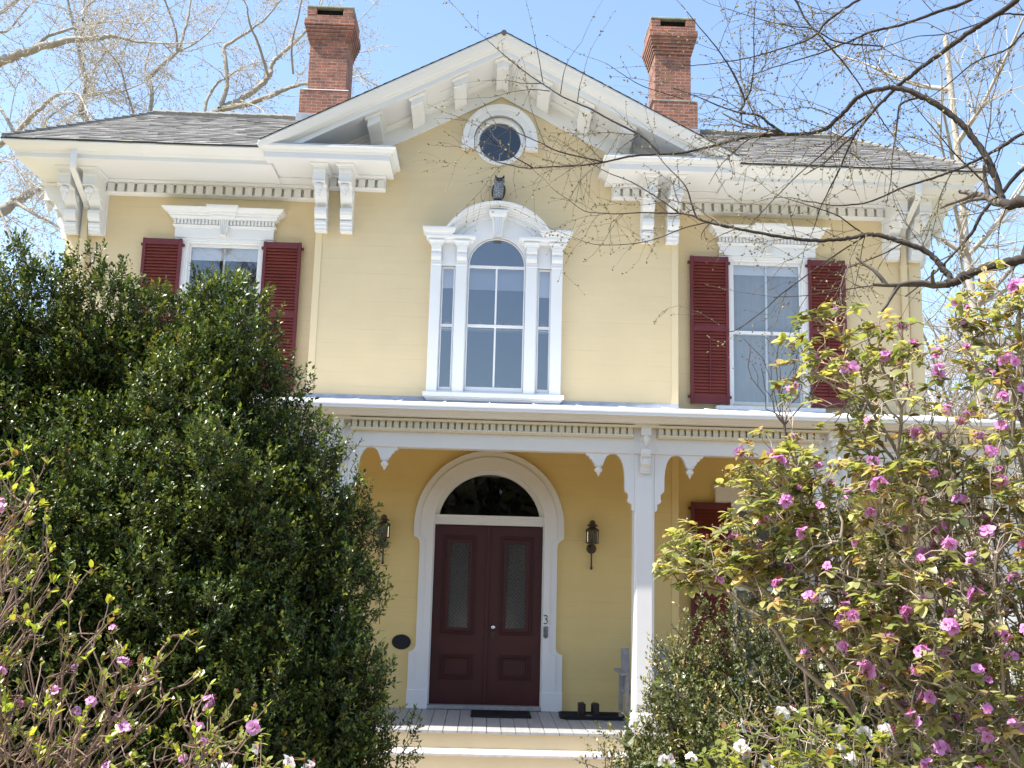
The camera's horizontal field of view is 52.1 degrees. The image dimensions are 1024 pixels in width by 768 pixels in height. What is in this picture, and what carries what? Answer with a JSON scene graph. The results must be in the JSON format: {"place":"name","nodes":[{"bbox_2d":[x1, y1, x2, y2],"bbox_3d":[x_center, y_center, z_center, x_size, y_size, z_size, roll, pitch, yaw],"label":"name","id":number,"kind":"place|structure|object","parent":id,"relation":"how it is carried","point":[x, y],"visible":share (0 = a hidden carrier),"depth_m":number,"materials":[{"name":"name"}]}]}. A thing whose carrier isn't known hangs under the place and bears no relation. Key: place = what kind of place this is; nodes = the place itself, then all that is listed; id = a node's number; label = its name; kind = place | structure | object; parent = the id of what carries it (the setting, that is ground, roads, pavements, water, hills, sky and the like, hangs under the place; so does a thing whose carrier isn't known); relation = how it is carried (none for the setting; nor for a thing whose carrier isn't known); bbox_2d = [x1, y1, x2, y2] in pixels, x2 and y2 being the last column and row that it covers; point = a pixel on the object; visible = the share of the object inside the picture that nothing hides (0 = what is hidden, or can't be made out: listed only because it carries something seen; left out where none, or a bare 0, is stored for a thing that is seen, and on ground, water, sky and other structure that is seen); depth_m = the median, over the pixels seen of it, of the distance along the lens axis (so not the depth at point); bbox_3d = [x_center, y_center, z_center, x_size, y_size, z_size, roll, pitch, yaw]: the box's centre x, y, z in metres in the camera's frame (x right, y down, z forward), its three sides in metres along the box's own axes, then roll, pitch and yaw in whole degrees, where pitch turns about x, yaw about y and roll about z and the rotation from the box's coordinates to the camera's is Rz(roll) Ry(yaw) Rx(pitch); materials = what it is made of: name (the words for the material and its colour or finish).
{"place":"outdoors","nodes":[
{"label":"outdoors","id":0,"kind":"place"},
{"bbox_2d":[199,733,314,767],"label":"azalea","id":1,"kind":"object","parent":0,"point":[288,762],"visible":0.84,"depth_m":3.09,"materials":[{"name":"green plant"}]},
{"bbox_2d":[0,0,1023,588],"label":"sky","id":2,"kind":"structure","parent":0,"point":[423,32],"materials":[{"name":"blue"}]},
{"bbox_2d":[413,0,1023,368],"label":"overhanging tree","id":3,"kind":"object","parent":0,"point":[1000,200],"visible":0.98,"depth_m":5.00,"materials":[{"name":"brown plant"}]},
{"bbox_2d":[657,696,924,767],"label":"azalea","id":4,"kind":"object","parent":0,"point":[840,749],"visible":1,"depth_m":3.26,"materials":[{"name":"green plant"}]},
{"bbox_2d":[571,547,1023,767],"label":"leaved bush","id":5,"kind":"object","parent":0,"point":[685,736],"visible":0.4,"depth_m":5.60,"materials":[{"name":"green plant"}]},
{"bbox_2d":[736,319,908,766],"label":"bare shrub","id":6,"kind":"object","parent":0,"point":[781,419],"visible":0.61,"depth_m":5.00,"materials":[{"name":"brown plant"}]},
{"bbox_2d":[651,257,1023,767],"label":"rhododendron","id":7,"kind":"object","parent":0,"point":[891,620],"visible":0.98,"depth_m":3.98,"materials":[{"name":"green plant"}]},
{"bbox_2d":[935,591,998,718],"bbox_3d":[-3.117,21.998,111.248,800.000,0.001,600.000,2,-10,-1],"label":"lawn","id":8,"kind":"structure","parent":0,"point":[959,611],"depth_m":64.07,"materials":[{"name":"green plant"}]},
{"bbox_2d":[0,0,207,290],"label":"ginkgo tree","id":9,"kind":"object","parent":8,"relation":"on","point":[8,206],"visible":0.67,"depth_m":24.46,"materials":[{"name":"beige plant"}]},
{"bbox_2d":[19,0,238,124],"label":"ginkgo tree","id":10,"kind":"object","parent":8,"relation":"on","point":[150,85],"visible":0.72,"depth_m":26.91,"materials":[{"name":"beige plant"}]},
{"bbox_2d":[156,0,396,114],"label":"ginkgo tree","id":11,"kind":"object","parent":8,"relation":"on","point":[237,103],"visible":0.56,"depth_m":26.16,"materials":[{"name":"beige plant"}]},
{"bbox_2d":[0,5,1023,767],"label":"house","id":12,"kind":"structure","parent":8,"relation":"on","point":[330,209],"depth_m":13.78,"materials":[{"name":"yellow paint"}]},
{"bbox_2d":[161,204,286,394],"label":"window","id":13,"kind":"structure","parent":12,"relation":"in","point":[219,234],"depth_m":14.24,"materials":[{"name":"white paint"}]},
{"bbox_2d":[376,514,390,563],"bbox_3d":[-1.615,1.947,13.141,0.176,0.622,0.206,2,-10,-1],"label":"wall lantern","id":14,"kind":"object","parent":12,"relation":"attached to","point":[384,521],"depth_m":13.14,"materials":[{"name":"brown metal"}]},
{"bbox_2d":[392,634,410,648],"bbox_3d":[-1.375,3.205,13.022,0.236,0.180,0.016,2,-10,-1],"label":"oval plaque","id":15,"kind":"object","parent":12,"relation":"attached to","point":[401,641],"visible":1,"depth_m":13.02,"materials":[{"name":"black metal"}]},
{"bbox_2d":[429,524,487,704],"bbox_3d":[-0.662,2.881,13.172,0.681,2.200,0.065,2,-10,-1],"label":"door","id":16,"kind":"structure","parent":12,"relation":"in","point":[460,554],"depth_m":13.16,"materials":[{"name":"paint"}]},
{"bbox_2d":[489,175,505,200],"bbox_3d":[-0.178,-2.597,13.935,0.262,0.380,0.143,2,-10,-1],"label":"owl statue","id":17,"kind":"object","parent":12,"relation":"on","point":[498,190],"visible":0.98,"depth_m":13.88,"materials":[{"name":"metal"}]},
{"bbox_2d":[422,201,572,404],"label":"arched window","id":18,"kind":"structure","parent":12,"relation":"in","point":[493,282],"depth_m":13.86,"materials":[{"name":"white paint"}]},
{"bbox_2d":[461,104,537,165],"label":"round window","id":19,"kind":"structure","parent":12,"relation":"in","point":[503,114],"depth_m":14.20,"materials":[{"name":"white paint"}]},
{"bbox_2d":[470,709,531,718],"bbox_3d":[-0.135,3.921,12.456,0.713,0.024,0.520,2,-10,-1],"label":"doormat","id":20,"kind":"object","parent":12,"relation":"on","point":[499,714],"visible":1,"depth_m":12.37,"materials":[{"name":"black rubber"}]},
{"bbox_2d":[482,526,542,705],"bbox_3d":[0.013,2.896,13.159,0.706,2.200,0.121,2,-10,-1],"label":"door","id":21,"kind":"structure","parent":12,"relation":"in","point":[512,630],"depth_m":13.18,"materials":[{"name":"paint"}]},
{"bbox_2d":[558,711,624,720],"bbox_3d":[0.945,3.933,12.418,0.785,0.043,0.420,2,-10,-1],"label":"boot tray","id":22,"kind":"object","parent":12,"relation":"on","point":[573,715],"visible":0.76,"depth_m":12.23,"materials":[{"name":"black rubber"}]},
{"bbox_2d":[577,702,598,715],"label":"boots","id":23,"kind":"object","parent":22,"relation":"on","point":[581,710],"visible":0.97,"depth_m":12.40,"materials":[{"name":"rubber"}]},
{"bbox_2d":[586,520,598,569],"bbox_3d":[1.010,2.026,13.201,0.176,0.622,0.206,2,-10,-1],"label":"wall lantern","id":24,"kind":"object","parent":12,"relation":"attached to","point":[591,546],"depth_m":13.20,"materials":[{"name":"brown metal"}]},
{"bbox_2d":[613,644,680,725],"bbox_3d":[1.605,3.493,12.270,0.760,0.894,0.758,2,-10,-1],"label":"porch chair","id":25,"kind":"object","parent":12,"relation":"on","point":[623,671],"visible":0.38,"depth_m":12.46,"materials":[{"name":"grey wood"}]},
{"bbox_2d":[712,484,816,684],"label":"window","id":26,"kind":"structure","parent":12,"relation":"in","point":[721,494],"depth_m":13.79,"materials":[{"name":"white paint"}]},
{"bbox_2d":[707,223,830,412],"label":"window","id":27,"kind":"structure","parent":12,"relation":"in","point":[743,277],"depth_m":14.38,"materials":[{"name":"white paint"}]},
{"bbox_2d":[807,0,1023,617],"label":"bare tree","id":28,"kind":"object","parent":8,"relation":"on","point":[963,233],"visible":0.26,"depth_m":20.69,"materials":[{"name":"beige plant"}]},
{"bbox_2d":[922,252,1023,660],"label":"bare tree","id":29,"kind":"object","parent":8,"relation":"on","point":[991,384],"visible":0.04,"depth_m":31.90,"materials":[{"name":"brown plant"}]},
{"bbox_2d":[923,278,1023,619],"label":"bare tree","id":30,"kind":"object","parent":8,"relation":"on","point":[959,398],"visible":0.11,"depth_m":29.37,"materials":[{"name":"brown plant"}]},
{"bbox_2d":[961,309,1023,549],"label":"bare tree","id":31,"kind":"object","parent":8,"relation":"on","point":[1000,417],"visible":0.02,"depth_m":30.74,"materials":[{"name":"brown plant"}]},
{"label":"mulch bed","id":32,"kind":"structure","parent":0,"visible":0},
{"bbox_2d":[0,226,113,755],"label":"holly bush","id":33,"kind":"object","parent":32,"relation":"on","point":[25,356],"visible":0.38,"depth_m":7.69,"materials":[{"name":"green plant"}]},
{"bbox_2d":[0,440,281,767],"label":"azalea","id":34,"kind":"object","parent":32,"relation":"on","point":[9,731],"visible":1,"depth_m":2.72,"materials":[{"name":"green plant"}]},
{"bbox_2d":[0,238,424,767],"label":"holly bush","id":35,"kind":"object","parent":32,"relation":"on","point":[177,528],"visible":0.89,"depth_m":7.05,"materials":[{"name":"green plant"}]}
]}

